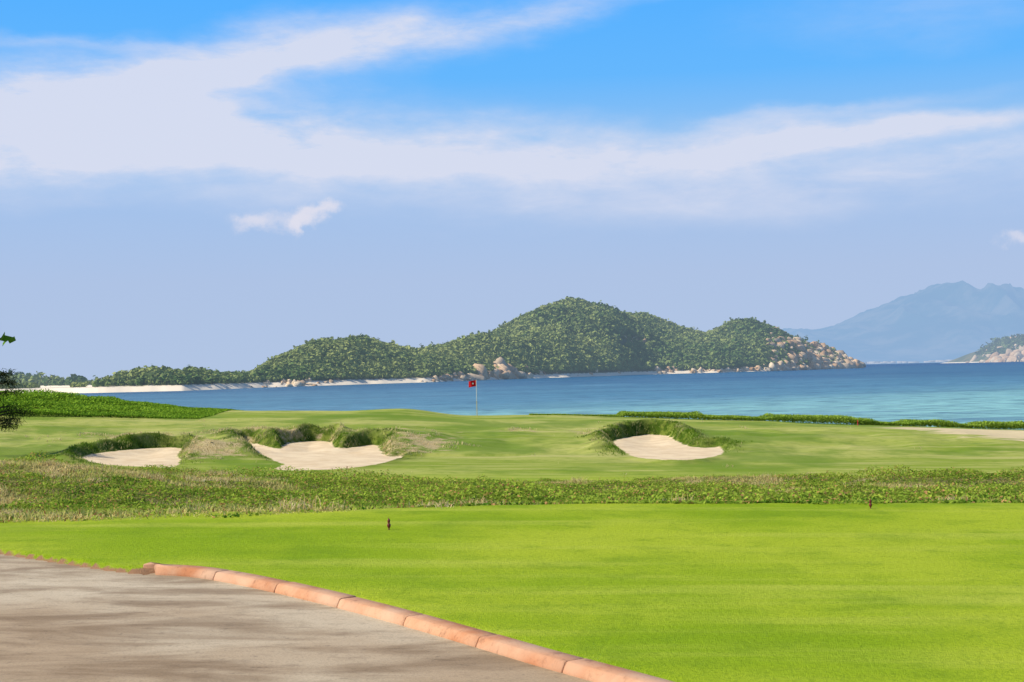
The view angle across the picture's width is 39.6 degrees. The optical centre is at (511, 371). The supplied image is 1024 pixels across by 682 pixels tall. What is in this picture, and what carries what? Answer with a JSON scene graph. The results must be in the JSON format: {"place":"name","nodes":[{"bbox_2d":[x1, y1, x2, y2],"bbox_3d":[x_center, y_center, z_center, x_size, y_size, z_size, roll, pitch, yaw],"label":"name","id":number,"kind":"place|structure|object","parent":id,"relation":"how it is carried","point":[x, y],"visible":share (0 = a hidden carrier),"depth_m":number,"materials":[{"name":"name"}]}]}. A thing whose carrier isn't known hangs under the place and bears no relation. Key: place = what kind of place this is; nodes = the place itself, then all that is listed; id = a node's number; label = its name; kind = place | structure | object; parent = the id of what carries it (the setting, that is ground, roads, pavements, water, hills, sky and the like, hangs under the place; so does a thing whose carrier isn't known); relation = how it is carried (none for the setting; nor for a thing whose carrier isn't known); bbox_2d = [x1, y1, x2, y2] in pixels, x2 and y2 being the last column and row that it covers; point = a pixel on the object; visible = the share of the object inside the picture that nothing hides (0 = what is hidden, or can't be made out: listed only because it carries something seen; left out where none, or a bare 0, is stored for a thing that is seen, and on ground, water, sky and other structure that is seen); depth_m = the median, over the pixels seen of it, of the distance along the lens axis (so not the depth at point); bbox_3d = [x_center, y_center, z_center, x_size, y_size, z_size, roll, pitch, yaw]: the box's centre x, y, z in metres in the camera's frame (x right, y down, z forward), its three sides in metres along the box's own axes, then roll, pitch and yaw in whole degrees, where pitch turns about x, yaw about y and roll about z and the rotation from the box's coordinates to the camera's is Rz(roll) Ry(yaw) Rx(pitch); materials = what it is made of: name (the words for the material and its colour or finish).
{"place":"outdoors","nodes":[
{"label":"outdoors","id":0,"kind":"place"},
{"bbox_2d":[40,384,91,387],"bbox_3d":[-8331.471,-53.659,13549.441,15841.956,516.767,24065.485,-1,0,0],"label":"coastal hill","id":1,"kind":"structure","parent":0,"point":[47,385],"depth_m":1789.92,"materials":[{"name":"beige sand"}]},
{"bbox_2d":[0,369,97,385],"bbox_3d":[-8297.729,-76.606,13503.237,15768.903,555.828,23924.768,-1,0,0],"label":"coastal hill trees","id":2,"kind":"object","parent":1,"relation":"on","point":[37,378],"visible":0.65,"depth_m":1854.51,"materials":[{"name":"green plant"}]},
{"bbox_2d":[0,554,591,681],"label":"cart path","id":3,"kind":"structure","parent":0,"point":[63,623],"depth_m":8.48,"materials":[{"name":"concrete"}]},
{"bbox_2d":[0,327,809,392],"bbox_3d":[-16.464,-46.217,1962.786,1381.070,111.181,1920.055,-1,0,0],"label":"headland hill","id":4,"kind":"structure","parent":0,"point":[152,387],"depth_m":1233.70,"materials":[{"name":"beige sand"}]},
{"bbox_2d":[0,296,844,388],"bbox_3d":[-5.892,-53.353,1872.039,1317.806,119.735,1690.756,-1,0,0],"label":"headland hill trees","id":5,"kind":"object","parent":4,"relation":"on","point":[536,339],"visible":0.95,"depth_m":1784.59,"materials":[{"name":"green plant"}]},
{"bbox_2d":[250,357,620,387],"bbox_3d":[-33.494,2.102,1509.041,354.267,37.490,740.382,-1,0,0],"label":"shore rocks","id":6,"kind":"object","parent":4,"relation":"on","point":[504,370],"visible":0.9,"depth_m":1508.36,"materials":[{"name":"stone"}]},
{"bbox_2d":[654,364,834,373],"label":"shore rocks","id":7,"kind":"object","parent":4,"relation":"on","point":[701,369],"visible":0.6,"depth_m":2040.40,"materials":[{"name":"stone"}]},
{"bbox_2d":[764,327,865,370],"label":"shore rocks","id":8,"kind":"object","parent":4,"relation":"on","point":[814,358],"visible":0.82,"depth_m":2366.97,"materials":[{"name":"stone"}]},
{"bbox_2d":[26,418,920,473],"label":"bunker fringe grass","id":9,"kind":"structure","parent":0,"point":[611,443],"depth_m":63.70,"materials":[{"name":"green plant"}]},
{"bbox_2d":[0,402,1023,681],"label":"ground","id":10,"kind":"structure","parent":0,"point":[804,592],"depth_m":12.65,"materials":[{"name":"green plant"}]},
{"bbox_2d":[0,332,15,345],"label":"broadleaf tree","id":11,"kind":"object","parent":10,"relation":"on","point":[5,338],"visible":1,"depth_m":17.49,"materials":[{"name":"green plant"}]},
{"bbox_2d":[0,368,36,432],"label":"casuarina tree","id":12,"kind":"object","parent":10,"relation":"on","point":[6,419],"visible":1,"depth_m":58.08,"materials":[{"name":"green plant"}]},
{"bbox_2d":[0,388,243,418],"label":"seaside bushes","id":13,"kind":"object","parent":10,"relation":"on","point":[73,404],"visible":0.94,"depth_m":81.28,"materials":[{"name":"green plant"}]},
{"bbox_2d":[387,518,390,529],"bbox_3d":[-1.179,1.457,13.613,0.038,0.128,0.037,-1,0,0],"label":"tee marker","id":14,"kind":"object","parent":10,"relation":"on","point":[388,524],"visible":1,"depth_m":13.60,"materials":[{"name":"brown wood"}]},
{"bbox_2d":[143,562,672,681],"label":"kerb","id":15,"kind":"structure","parent":10,"relation":"on","point":[560,662],"depth_m":8.70,"materials":[{"name":"ceramic"}]},
{"bbox_2d":[469,380,476,404],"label":"golf flag","id":16,"kind":"object","parent":10,"relation":"on","point":[473,383],"visible":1,"depth_m":82.99,"materials":[{"name":"fabric"}]},
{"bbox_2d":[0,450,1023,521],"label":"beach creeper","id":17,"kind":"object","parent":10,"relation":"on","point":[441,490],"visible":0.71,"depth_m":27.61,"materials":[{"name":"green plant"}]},
{"bbox_2d":[529,410,1023,429],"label":"seaside bushes","id":18,"kind":"object","parent":10,"relation":"on","point":[840,419],"visible":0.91,"depth_m":85.34,"materials":[{"name":"green plant"}]},
{"bbox_2d":[0,456,1023,522],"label":"rough grass","id":19,"kind":"structure","parent":0,"point":[111,513],"depth_m":28.47,"materials":[{"name":"green plant"}]},
{"bbox_2d":[0,0,1023,379],"label":"sky","id":20,"kind":"structure","parent":0,"point":[221,185],"materials":[{"name":"blue"}]},
{"bbox_2d":[74,362,1023,429],"bbox_3d":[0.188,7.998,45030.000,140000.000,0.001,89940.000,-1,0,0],"label":"sea","id":21,"kind":"structure","parent":0,"point":[961,393],"depth_m":457.79,"materials":[{"name":"liquid"}]},
{"bbox_2d":[782,280,1023,360],"bbox_3d":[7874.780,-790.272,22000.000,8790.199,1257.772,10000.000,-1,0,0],"label":"distant mountain","id":22,"kind":"structure","parent":0,"point":[949,320],"depth_m":19361.60,"materials":[{"name":"blue stone"}]},
{"bbox_2d":[861,359,951,363],"bbox_3d":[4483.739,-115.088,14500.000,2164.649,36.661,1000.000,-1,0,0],"label":"shore","id":23,"kind":"structure","parent":0,"point":[921,361],"depth_m":14291.56,"materials":[{"name":"white sand"}]},
{"bbox_2d":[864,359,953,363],"bbox_3d":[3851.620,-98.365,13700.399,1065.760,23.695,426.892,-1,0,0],"label":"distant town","id":24,"kind":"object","parent":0,"point":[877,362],"visible":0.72,"depth_m":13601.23,"materials":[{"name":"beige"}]},
{"bbox_2d":[944,350,1021,362],"bbox_3d":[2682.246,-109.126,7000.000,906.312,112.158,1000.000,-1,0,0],"label":"rocky island","id":25,"kind":"structure","parent":0,"point":[965,358],"depth_m":7100.79,"materials":[{"name":"beige stone"}]},
{"bbox_2d":[965,336,1023,362],"bbox_3d":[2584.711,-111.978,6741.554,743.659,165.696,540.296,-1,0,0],"label":"island rocks","id":26,"kind":"object","parent":25,"relation":"on","point":[1010,355],"visible":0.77,"depth_m":6603.07,"materials":[{"name":"stone"}]},
{"bbox_2d":[974,334,1023,355],"bbox_3d":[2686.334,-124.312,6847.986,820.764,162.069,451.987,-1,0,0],"label":"island trees","id":27,"kind":"object","parent":25,"relation":"on","point":[1006,342],"visible":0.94,"depth_m":6857.98,"materials":[{"name":"green plant"}]}
]}

